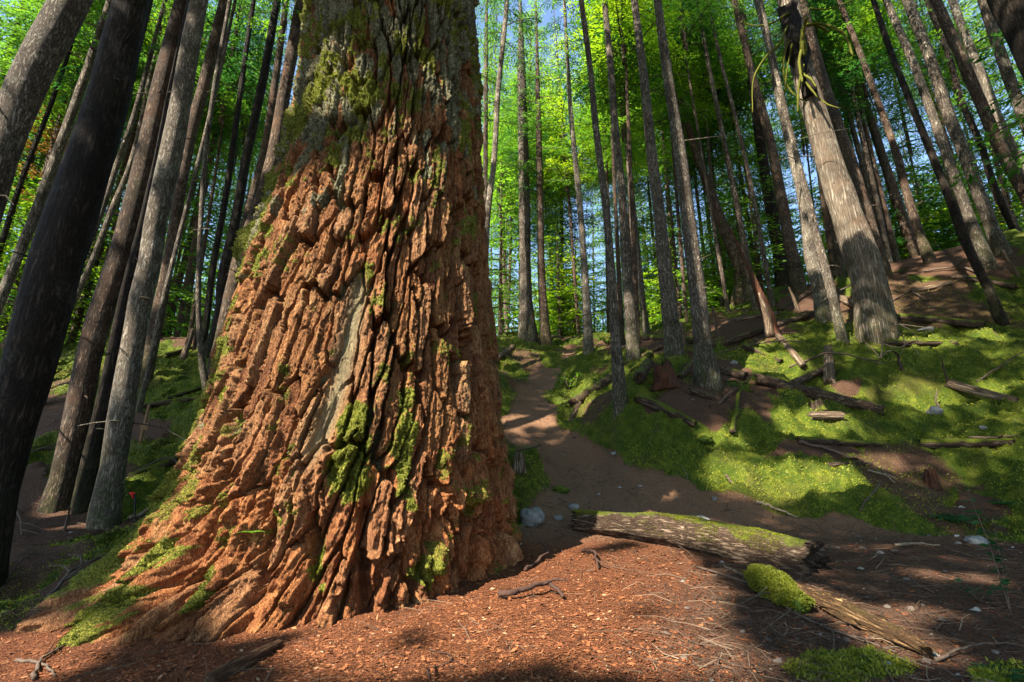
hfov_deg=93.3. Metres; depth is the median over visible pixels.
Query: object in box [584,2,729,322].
conifer tree
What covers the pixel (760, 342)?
branch
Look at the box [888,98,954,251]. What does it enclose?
conifer tree
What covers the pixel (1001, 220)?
young hemlock
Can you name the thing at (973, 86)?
conifer tree
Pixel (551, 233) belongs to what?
conifer tree
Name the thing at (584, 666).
bark litter
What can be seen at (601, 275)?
conifer tree
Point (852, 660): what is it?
moss carpet
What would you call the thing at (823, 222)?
young hemlock
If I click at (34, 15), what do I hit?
conifer tree
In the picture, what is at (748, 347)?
fallen log
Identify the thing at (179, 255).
conifer tree
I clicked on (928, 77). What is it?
conifer tree
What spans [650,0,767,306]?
conifer tree
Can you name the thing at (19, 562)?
branch
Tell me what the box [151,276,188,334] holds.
young hemlock
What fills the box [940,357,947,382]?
branch
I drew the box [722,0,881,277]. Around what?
conifer tree
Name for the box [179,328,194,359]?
broken stem
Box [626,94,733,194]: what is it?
conifer tree
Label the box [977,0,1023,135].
conifer tree
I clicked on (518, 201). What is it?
conifer tree
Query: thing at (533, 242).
conifer tree
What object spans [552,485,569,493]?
rock
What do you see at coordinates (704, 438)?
rock
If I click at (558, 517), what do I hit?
rock
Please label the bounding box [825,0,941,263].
conifer tree
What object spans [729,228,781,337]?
snag
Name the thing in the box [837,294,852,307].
fallen log
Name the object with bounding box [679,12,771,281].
conifer tree
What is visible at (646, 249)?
conifer tree
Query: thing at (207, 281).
conifer tree
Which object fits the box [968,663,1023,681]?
fern
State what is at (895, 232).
young hemlock
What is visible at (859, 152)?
conifer tree
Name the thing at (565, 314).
young hemlock
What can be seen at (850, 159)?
conifer tree
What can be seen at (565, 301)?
young hemlock
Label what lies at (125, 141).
conifer tree
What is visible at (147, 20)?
conifer tree
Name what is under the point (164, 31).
conifer tree
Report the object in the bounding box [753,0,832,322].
conifer tree
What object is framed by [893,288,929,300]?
branch
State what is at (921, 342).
fallen log
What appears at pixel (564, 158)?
conifer tree
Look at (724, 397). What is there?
branch
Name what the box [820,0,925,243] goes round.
conifer tree
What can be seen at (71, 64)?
conifer tree
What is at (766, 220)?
conifer tree
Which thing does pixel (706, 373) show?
conifer tree
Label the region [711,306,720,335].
broken stem
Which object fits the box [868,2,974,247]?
conifer tree
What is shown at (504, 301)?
conifer tree
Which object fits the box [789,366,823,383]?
fallen log
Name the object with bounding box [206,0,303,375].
conifer tree
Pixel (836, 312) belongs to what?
conifer tree
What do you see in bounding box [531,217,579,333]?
conifer tree
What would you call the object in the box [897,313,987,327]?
fallen log
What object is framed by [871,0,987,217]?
conifer tree
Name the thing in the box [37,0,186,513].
conifer tree
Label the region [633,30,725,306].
conifer tree
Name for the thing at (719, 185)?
conifer tree
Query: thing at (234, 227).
conifer tree
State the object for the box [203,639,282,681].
surface root
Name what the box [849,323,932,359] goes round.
dead sprig
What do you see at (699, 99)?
conifer tree
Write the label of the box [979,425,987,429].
rock
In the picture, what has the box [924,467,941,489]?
stump
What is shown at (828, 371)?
fallen log
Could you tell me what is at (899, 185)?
conifer tree
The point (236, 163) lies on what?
conifer tree
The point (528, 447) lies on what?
plank
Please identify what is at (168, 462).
fallen log
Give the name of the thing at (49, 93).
conifer tree
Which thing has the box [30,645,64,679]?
branch
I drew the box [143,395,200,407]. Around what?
fallen log
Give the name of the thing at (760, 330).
fallen log
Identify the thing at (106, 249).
young hemlock
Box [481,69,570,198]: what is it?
conifer tree
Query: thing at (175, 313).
young hemlock
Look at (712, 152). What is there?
conifer tree
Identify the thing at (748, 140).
conifer tree
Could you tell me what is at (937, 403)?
branch
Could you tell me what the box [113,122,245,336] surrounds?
young hemlock
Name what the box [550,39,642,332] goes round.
conifer tree
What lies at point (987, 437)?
branch
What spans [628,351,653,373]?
fallen log
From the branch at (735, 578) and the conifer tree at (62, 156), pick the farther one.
the conifer tree at (62, 156)
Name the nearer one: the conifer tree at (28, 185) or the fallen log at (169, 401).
the fallen log at (169, 401)
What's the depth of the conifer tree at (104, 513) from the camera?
6.74 m
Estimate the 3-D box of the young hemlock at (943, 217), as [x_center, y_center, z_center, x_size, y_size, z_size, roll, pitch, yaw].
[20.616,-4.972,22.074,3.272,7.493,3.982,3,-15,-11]
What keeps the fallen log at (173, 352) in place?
on the ground
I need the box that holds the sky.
[0,0,1023,331]
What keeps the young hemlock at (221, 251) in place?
on the ground
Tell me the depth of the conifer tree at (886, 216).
18.88 m
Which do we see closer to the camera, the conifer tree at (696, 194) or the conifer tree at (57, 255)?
the conifer tree at (57, 255)
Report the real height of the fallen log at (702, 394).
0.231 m
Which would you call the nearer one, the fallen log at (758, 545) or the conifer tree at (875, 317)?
the fallen log at (758, 545)
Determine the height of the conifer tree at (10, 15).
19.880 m
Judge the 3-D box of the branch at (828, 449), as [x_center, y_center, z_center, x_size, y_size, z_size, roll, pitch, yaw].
[4.801,1.661,7.200,0.889,0.386,0.260,-10,-18,34]
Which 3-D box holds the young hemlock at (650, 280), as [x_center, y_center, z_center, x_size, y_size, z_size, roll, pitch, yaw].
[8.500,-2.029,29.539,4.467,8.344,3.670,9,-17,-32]
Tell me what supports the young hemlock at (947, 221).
on the ground
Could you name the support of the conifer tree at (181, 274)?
on the ground
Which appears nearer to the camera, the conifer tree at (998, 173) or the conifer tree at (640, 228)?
the conifer tree at (998, 173)
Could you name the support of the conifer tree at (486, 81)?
on the ground
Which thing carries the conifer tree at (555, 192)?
on the ground
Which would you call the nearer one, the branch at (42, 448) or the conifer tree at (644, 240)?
the branch at (42, 448)
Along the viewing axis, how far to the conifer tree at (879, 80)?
23.09 m
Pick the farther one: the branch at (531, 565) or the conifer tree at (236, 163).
the conifer tree at (236, 163)
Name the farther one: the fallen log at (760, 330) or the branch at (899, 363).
the fallen log at (760, 330)
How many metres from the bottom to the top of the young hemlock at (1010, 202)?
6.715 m
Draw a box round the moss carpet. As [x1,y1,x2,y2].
[0,270,1023,681]
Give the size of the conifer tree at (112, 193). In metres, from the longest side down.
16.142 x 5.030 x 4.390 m
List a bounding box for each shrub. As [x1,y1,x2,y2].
[553,372,581,389]
[599,337,610,345]
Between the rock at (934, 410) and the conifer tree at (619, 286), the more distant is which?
the conifer tree at (619, 286)
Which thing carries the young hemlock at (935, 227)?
on the ground
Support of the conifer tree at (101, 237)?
on the ground
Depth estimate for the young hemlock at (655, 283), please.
22.40 m
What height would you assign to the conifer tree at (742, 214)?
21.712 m
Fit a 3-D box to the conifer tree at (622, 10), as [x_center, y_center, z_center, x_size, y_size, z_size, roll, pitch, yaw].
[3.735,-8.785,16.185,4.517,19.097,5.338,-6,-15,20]
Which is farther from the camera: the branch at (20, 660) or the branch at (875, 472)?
the branch at (875, 472)
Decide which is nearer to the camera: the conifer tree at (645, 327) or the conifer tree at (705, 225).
the conifer tree at (645, 327)
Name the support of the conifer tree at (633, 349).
on the ground
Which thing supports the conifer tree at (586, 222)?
on the ground
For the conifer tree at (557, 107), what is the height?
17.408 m
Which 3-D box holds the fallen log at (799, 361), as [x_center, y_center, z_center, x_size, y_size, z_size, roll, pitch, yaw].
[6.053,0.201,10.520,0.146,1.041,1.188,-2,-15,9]
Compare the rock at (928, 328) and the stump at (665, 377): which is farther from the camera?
the rock at (928, 328)
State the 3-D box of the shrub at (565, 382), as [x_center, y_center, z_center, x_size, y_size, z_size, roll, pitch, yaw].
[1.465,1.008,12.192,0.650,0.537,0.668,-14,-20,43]
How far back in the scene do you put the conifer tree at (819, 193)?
32.46 m
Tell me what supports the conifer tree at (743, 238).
on the ground
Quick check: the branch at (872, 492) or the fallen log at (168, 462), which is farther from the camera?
the fallen log at (168, 462)
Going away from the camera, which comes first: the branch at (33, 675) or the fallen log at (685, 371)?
the branch at (33, 675)
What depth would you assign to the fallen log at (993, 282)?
11.91 m
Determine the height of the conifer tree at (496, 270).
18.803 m
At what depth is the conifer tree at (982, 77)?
14.19 m
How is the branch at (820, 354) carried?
on the ground
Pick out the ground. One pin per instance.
(580, 453)
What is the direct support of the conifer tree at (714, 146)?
on the ground
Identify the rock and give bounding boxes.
[520,506,544,526]
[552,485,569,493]
[553,515,562,520]
[568,503,578,509]
[692,515,709,519]
[697,433,712,444]
[917,326,934,331]
[926,406,943,414]
[963,535,989,545]
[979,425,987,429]
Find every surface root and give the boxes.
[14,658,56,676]
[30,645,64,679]
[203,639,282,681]
[426,649,452,678]
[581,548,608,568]
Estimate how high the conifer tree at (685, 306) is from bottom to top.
23.182 m
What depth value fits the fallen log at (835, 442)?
7.50 m
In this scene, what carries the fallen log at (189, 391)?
on the ground
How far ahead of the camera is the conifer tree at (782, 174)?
28.23 m
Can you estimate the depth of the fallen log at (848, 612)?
2.75 m
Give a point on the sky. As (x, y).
(546, 18)
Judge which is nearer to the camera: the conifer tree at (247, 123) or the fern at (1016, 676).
the fern at (1016, 676)
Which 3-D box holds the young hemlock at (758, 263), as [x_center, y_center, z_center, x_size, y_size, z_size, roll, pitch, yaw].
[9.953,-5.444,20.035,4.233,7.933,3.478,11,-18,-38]
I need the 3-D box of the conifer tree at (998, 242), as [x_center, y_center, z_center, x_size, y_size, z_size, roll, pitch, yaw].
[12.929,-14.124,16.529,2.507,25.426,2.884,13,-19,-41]
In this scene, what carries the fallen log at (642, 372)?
on the ground
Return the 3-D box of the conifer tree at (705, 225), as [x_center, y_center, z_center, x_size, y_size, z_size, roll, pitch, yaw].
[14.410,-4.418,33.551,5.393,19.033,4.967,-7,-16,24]
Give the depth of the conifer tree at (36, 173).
18.85 m
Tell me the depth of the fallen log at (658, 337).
14.45 m
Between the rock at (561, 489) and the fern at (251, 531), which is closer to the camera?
the fern at (251, 531)
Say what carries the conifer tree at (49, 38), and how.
on the ground
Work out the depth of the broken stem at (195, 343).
13.05 m
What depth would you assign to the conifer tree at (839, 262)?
18.29 m
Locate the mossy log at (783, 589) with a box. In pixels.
[742,563,815,613]
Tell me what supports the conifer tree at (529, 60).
on the ground
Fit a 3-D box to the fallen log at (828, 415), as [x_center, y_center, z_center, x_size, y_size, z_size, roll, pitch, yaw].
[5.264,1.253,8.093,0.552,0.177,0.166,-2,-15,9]
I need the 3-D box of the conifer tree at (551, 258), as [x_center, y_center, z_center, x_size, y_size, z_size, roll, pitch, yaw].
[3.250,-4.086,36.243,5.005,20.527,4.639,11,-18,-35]
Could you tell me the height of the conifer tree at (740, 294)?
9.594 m
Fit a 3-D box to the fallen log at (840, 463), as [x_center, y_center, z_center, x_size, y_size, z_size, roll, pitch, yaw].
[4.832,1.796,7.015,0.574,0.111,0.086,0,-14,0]
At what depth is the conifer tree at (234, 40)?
17.39 m
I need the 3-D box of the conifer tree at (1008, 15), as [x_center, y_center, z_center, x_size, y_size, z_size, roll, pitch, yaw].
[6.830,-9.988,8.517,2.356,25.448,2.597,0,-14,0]
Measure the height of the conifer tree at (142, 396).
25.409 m
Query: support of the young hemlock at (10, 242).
on the ground
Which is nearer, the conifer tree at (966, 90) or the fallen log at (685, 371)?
the fallen log at (685, 371)
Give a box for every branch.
[0,548,60,591]
[16,509,42,535]
[30,444,55,452]
[44,554,106,598]
[128,508,148,518]
[138,457,176,469]
[498,578,567,597]
[524,542,548,571]
[696,566,864,646]
[715,335,805,354]
[717,385,739,404]
[720,563,766,595]
[724,378,749,433]
[756,500,797,516]
[788,352,885,367]
[798,440,872,465]
[818,623,900,653]
[859,481,881,510]
[867,469,894,482]
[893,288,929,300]
[893,351,903,370]
[895,542,940,546]
[923,262,992,279]
[933,630,1023,661]
[934,390,940,406]
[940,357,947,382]
[969,434,1018,438]
[975,351,1023,381]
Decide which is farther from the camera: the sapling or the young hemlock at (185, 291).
the young hemlock at (185, 291)
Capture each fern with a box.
[238,530,263,533]
[914,513,1006,523]
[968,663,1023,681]
[985,500,1023,505]
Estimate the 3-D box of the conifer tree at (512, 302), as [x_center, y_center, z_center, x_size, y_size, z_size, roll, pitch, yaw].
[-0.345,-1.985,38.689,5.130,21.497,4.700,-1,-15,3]
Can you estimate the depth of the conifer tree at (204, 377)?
9.78 m
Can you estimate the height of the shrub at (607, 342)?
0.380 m
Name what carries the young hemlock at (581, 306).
on the ground
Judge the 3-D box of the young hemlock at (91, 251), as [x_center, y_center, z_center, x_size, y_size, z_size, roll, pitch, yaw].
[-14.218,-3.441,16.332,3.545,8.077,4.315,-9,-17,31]
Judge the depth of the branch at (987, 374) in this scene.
8.59 m
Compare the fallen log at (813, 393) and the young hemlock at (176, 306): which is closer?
the fallen log at (813, 393)
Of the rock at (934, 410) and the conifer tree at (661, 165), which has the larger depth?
the conifer tree at (661, 165)
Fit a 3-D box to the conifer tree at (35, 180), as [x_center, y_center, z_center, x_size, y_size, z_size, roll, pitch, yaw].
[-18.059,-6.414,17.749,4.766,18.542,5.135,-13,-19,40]
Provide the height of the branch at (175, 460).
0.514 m
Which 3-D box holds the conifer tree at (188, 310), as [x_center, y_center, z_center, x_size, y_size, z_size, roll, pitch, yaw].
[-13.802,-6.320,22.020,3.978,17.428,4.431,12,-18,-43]
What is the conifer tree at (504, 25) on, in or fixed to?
on the ground
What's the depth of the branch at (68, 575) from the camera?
4.11 m
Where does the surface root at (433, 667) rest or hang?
on the ground
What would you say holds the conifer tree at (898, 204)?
on the ground
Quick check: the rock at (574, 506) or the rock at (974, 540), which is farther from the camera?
the rock at (574, 506)
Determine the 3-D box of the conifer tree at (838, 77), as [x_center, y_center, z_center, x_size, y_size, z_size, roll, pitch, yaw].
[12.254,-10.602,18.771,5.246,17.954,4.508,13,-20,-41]
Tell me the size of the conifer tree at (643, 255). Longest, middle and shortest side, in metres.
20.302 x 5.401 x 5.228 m
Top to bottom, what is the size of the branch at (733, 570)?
0.070 m
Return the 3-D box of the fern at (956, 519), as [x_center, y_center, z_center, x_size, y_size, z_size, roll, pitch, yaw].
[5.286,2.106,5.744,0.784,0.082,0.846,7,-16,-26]
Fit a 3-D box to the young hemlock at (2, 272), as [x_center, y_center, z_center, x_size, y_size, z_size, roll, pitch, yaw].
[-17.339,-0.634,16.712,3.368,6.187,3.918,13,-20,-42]
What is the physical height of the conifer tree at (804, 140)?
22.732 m
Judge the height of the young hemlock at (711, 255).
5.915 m
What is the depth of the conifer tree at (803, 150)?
24.40 m
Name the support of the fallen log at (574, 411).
on the ground
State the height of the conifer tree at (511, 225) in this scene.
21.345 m
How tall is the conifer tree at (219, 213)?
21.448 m
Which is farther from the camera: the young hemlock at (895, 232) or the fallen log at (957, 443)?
the young hemlock at (895, 232)
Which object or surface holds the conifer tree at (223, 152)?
on the ground
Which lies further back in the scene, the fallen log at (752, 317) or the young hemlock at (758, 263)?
the young hemlock at (758, 263)
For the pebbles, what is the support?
on the ground
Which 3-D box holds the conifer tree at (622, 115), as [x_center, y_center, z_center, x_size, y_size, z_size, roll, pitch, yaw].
[3.994,-8.098,18.478,4.190,17.495,4.650,3,-13,-10]
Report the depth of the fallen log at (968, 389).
8.28 m
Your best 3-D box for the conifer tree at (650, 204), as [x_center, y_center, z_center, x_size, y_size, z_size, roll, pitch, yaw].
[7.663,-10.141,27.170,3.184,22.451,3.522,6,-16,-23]
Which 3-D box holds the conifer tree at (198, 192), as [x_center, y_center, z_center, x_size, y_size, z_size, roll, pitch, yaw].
[-15.369,-7.768,23.953,5.040,22.476,5.493,-12,-18,38]
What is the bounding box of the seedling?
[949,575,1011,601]
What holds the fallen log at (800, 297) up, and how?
on the ground
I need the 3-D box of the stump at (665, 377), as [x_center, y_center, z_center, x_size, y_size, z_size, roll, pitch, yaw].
[2.790,0.605,8.826,0.475,0.638,0.459,-13,-19,41]
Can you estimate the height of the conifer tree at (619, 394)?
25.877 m
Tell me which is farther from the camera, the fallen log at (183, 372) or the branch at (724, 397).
the fallen log at (183, 372)
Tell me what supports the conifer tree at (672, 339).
on the ground
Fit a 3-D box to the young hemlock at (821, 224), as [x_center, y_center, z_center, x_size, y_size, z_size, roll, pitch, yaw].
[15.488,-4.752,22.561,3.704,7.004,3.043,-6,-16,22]
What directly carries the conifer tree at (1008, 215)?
on the ground
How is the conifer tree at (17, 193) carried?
on the ground
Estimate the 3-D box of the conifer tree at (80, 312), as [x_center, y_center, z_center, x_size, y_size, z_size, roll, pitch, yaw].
[-13.395,-11.322,18.269,4.074,25.247,4.487,6,-16,-23]
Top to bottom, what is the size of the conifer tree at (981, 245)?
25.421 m
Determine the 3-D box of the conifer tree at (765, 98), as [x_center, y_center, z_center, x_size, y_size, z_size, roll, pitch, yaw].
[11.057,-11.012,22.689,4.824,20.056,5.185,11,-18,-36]
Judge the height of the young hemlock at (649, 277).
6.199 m
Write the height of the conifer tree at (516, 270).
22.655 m
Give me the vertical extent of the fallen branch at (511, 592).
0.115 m
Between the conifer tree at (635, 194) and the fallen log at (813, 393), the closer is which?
the fallen log at (813, 393)
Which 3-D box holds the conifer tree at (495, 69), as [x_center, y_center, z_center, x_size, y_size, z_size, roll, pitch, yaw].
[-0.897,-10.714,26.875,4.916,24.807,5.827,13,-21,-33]
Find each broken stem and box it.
[63,507,70,531]
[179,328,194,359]
[192,318,196,350]
[680,321,685,345]
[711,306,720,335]
[788,287,800,310]
[1001,250,1019,276]
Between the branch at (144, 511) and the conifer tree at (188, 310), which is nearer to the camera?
the branch at (144, 511)
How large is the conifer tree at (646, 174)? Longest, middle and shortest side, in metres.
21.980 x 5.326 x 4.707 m
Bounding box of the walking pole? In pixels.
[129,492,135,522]
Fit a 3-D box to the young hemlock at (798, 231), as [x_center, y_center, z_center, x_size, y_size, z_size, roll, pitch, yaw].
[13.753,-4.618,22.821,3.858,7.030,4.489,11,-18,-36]
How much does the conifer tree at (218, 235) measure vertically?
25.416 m
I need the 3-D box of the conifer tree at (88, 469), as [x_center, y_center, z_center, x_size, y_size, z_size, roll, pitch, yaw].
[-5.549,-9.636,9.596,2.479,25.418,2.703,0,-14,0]
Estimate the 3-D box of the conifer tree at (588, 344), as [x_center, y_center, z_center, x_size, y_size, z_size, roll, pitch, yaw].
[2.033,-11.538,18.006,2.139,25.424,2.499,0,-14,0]
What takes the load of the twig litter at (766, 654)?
on the ground
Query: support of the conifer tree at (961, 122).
on the ground
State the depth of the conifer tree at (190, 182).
24.67 m
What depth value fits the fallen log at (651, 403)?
7.93 m
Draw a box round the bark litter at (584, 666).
[0,378,1023,681]
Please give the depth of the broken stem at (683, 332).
12.31 m
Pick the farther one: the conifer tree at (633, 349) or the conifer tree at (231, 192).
the conifer tree at (231, 192)
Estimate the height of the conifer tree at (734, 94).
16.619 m
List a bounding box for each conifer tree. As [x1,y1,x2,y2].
[0,0,64,281]
[0,0,93,140]
[0,0,93,224]
[0,0,104,258]
[0,0,150,587]
[0,0,161,194]
[0,0,161,327]
[0,0,209,161]
[0,1,149,162]
[0,25,93,267]
[0,105,70,249]
[0,156,99,262]
[13,113,167,224]
[13,137,42,203]
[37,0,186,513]
[44,0,152,404]
[63,33,147,270]
[64,2,208,342]
[70,0,211,514]
[72,0,173,312]
[77,0,245,530]
[89,0,200,250]
[122,17,256,252]
[124,131,220,209]
[130,0,293,336]
[135,0,300,413]
[135,6,245,214]
[139,0,264,385]
[140,0,223,90]
[161,1,245,335]
[164,152,230,317]
[168,97,267,261]
[175,0,231,390]
[177,232,217,328]
[181,51,258,336]
[193,247,219,322]
[194,52,266,320]
[198,0,294,362]
[200,0,290,324]
[202,0,282,343]
[204,106,264,244]
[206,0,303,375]
[227,0,298,270]
[475,0,526,209]
[475,0,543,342]
[478,0,531,213]
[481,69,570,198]
[481,113,514,331]
[482,0,585,283]
[482,74,536,318]
[488,71,553,323]
[488,131,534,333]
[488,193,517,334]
[490,174,536,279]
[495,251,517,326]
[498,1,559,343]
[498,136,556,261]
[502,0,573,345]
[502,72,596,270]
[511,56,612,327]
[515,171,578,334]
[530,7,600,334]
[531,88,594,331]
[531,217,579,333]
[536,210,570,334]
[538,0,602,354]
[542,0,692,345]
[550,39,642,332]
[555,0,690,343]
[563,19,658,217]
[564,93,636,230]
[565,4,666,280]
[566,0,654,419]
[569,189,605,331]
[573,116,642,300]
[578,187,624,325]
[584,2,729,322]
[587,155,674,257]
[600,26,650,334]
[602,0,661,360]
[608,93,657,324]
[614,140,681,322]
[615,198,652,328]
[620,12,733,191]
[624,179,657,324]
[625,125,671,198]
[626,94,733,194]
[629,0,696,357]
[629,0,742,312]
[630,2,725,321]
[632,105,671,322]
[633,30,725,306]
[637,203,658,320]
[638,0,746,391]
[646,132,737,307]
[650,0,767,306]
[659,103,754,307]
[666,143,742,305]
[667,174,726,234]
[670,0,758,310]
[675,107,752,305]
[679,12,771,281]
[680,5,789,242]
[681,0,775,305]
[689,111,734,190]
[695,0,796,141]
[699,167,725,268]
[700,137,774,303]
[706,180,770,277]
[707,105,783,193]
[715,124,794,271]
[716,0,807,293]
[722,0,790,287]
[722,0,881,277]
[740,0,899,344]
[741,110,802,286]
[745,0,858,276]
[747,65,809,246]
[751,0,893,134]
[751,63,850,207]
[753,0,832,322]
[753,64,878,267]
[757,0,848,344]
[772,0,942,261]
[787,9,919,165]
[794,0,933,261]
[800,0,893,280]
[806,134,890,228]
[812,1,885,226]
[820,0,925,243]
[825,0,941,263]
[835,89,907,153]
[848,3,929,256]
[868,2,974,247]
[869,103,959,258]
[870,0,1013,326]
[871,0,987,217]
[882,0,998,269]
[886,0,1022,256]
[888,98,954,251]
[891,0,979,242]
[891,0,1021,230]
[901,0,1023,179]
[913,0,1017,207]
[918,36,1023,237]
[930,0,1023,206]
[948,0,1023,174]
[950,31,1023,187]
[963,13,1023,144]
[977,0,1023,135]
[986,0,1023,308]
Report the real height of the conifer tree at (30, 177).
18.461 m
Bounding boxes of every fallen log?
[126,455,180,476]
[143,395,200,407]
[157,344,192,357]
[167,370,196,373]
[167,385,201,398]
[494,344,514,362]
[568,372,611,407]
[568,401,581,421]
[570,509,831,574]
[624,344,663,365]
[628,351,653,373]
[633,358,652,383]
[633,391,696,426]
[642,334,692,342]
[677,357,693,379]
[688,388,715,399]
[712,310,813,346]
[718,365,748,380]
[734,311,779,321]
[741,343,782,362]
[754,373,884,414]
[775,333,807,368]
[776,290,811,311]
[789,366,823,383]
[796,436,885,446]
[797,583,935,659]
[807,411,845,420]
[823,344,835,384]
[826,461,865,466]
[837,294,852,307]
[883,339,958,345]
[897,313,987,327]
[910,281,954,291]
[918,438,1015,448]
[944,379,1020,401]
[950,274,1017,289]
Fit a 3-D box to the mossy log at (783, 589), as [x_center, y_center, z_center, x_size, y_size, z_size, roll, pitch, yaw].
[1.831,1.715,3.360,0.263,0.269,0.687,0,-14,0]
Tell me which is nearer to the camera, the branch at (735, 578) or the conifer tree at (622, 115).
the branch at (735, 578)
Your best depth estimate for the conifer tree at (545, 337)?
19.81 m
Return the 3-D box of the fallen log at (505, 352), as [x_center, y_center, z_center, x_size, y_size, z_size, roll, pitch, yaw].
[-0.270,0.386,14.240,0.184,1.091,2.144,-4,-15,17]
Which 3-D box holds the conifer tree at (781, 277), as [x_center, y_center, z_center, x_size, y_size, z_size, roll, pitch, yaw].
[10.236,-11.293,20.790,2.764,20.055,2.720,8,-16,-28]
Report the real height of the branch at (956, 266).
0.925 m
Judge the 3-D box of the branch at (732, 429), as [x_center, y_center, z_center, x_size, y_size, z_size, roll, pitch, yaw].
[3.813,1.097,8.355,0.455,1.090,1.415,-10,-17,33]
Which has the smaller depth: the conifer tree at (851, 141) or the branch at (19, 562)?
the branch at (19, 562)
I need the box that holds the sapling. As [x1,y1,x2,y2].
[960,488,1012,616]
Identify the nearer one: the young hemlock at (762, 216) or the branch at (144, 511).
the branch at (144, 511)
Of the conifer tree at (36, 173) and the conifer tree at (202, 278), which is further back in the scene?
the conifer tree at (202, 278)
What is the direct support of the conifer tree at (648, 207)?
on the ground
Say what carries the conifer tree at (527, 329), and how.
on the ground
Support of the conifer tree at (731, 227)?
on the ground
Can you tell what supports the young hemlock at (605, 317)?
on the ground
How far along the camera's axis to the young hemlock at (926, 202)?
21.37 m
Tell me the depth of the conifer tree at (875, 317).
11.62 m
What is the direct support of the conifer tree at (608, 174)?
on the ground
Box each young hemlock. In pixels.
[0,174,87,352]
[0,238,15,313]
[8,136,129,340]
[64,224,108,343]
[65,175,125,341]
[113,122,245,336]
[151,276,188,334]
[166,276,191,336]
[184,174,252,330]
[488,157,553,334]
[516,253,571,331]
[532,218,601,335]
[537,238,598,336]
[538,239,582,335]
[551,228,605,334]
[551,282,582,335]
[602,287,624,330]
[639,154,731,323]
[639,237,661,326]
[640,220,701,323]
[641,243,657,323]
[681,193,752,309]
[688,162,759,313]
[705,121,809,298]
[708,236,732,300]
[752,188,806,291]
[769,174,847,281]
[803,124,907,272]
[806,186,895,284]
[813,194,844,264]
[876,155,947,258]
[879,171,939,258]
[886,137,960,254]
[917,156,1012,250]
[922,148,1006,251]
[929,159,991,249]
[942,104,1023,238]
[977,148,1023,239]
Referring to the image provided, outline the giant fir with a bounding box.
[14,0,523,648]
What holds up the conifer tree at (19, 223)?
on the ground
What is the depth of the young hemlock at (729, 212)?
24.30 m
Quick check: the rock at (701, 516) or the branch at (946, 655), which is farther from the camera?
the rock at (701, 516)
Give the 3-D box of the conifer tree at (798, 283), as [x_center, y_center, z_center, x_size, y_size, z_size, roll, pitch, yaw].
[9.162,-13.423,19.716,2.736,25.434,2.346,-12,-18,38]
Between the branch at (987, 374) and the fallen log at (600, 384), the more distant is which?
the fallen log at (600, 384)
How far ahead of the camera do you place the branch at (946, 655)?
2.49 m
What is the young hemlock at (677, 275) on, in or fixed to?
on the ground
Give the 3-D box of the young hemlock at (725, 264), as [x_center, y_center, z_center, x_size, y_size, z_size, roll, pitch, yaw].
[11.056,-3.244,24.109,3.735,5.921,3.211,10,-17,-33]
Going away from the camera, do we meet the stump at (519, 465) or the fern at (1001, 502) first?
the fern at (1001, 502)
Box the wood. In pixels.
[1,156,1021,330]
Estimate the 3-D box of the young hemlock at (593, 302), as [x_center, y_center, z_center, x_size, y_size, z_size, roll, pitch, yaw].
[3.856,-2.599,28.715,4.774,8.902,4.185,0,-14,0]
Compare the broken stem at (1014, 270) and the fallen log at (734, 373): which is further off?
the broken stem at (1014, 270)
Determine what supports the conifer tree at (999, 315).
on the ground
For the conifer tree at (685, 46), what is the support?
on the ground
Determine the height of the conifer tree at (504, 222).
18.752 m
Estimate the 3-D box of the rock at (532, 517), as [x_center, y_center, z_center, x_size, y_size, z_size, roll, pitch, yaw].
[0.235,1.990,5.406,0.288,0.250,0.341,0,-15,-2]
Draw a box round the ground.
[0,229,1023,681]
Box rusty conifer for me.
[0,56,86,340]
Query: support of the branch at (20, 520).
on the ground
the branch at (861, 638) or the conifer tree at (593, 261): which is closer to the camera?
the branch at (861, 638)
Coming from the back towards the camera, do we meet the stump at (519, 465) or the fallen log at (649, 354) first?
the fallen log at (649, 354)
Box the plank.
[515,444,541,451]
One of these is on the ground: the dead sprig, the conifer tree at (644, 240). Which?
the conifer tree at (644, 240)
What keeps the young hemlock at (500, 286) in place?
on the ground
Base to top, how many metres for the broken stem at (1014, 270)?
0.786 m
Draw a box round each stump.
[512,452,526,473]
[650,358,682,390]
[809,397,826,410]
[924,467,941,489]
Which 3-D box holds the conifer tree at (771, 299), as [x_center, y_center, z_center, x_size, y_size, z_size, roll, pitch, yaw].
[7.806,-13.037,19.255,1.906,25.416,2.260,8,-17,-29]
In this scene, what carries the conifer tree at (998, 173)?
on the ground
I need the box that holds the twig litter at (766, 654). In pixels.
[0,262,1023,681]
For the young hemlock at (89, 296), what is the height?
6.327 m
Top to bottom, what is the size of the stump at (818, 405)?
0.252 m
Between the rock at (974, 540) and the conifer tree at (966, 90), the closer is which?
the rock at (974, 540)
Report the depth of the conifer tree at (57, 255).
4.98 m
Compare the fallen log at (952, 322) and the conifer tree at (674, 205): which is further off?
the conifer tree at (674, 205)
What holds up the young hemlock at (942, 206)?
on the ground
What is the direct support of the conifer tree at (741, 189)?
on the ground
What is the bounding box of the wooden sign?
[138,404,150,442]
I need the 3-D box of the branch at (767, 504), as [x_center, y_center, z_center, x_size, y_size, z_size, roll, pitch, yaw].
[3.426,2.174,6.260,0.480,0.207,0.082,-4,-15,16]
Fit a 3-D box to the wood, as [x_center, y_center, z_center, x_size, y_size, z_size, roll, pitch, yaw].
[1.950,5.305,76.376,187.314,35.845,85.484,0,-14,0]
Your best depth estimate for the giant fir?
3.95 m
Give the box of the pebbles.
[6,372,1023,681]

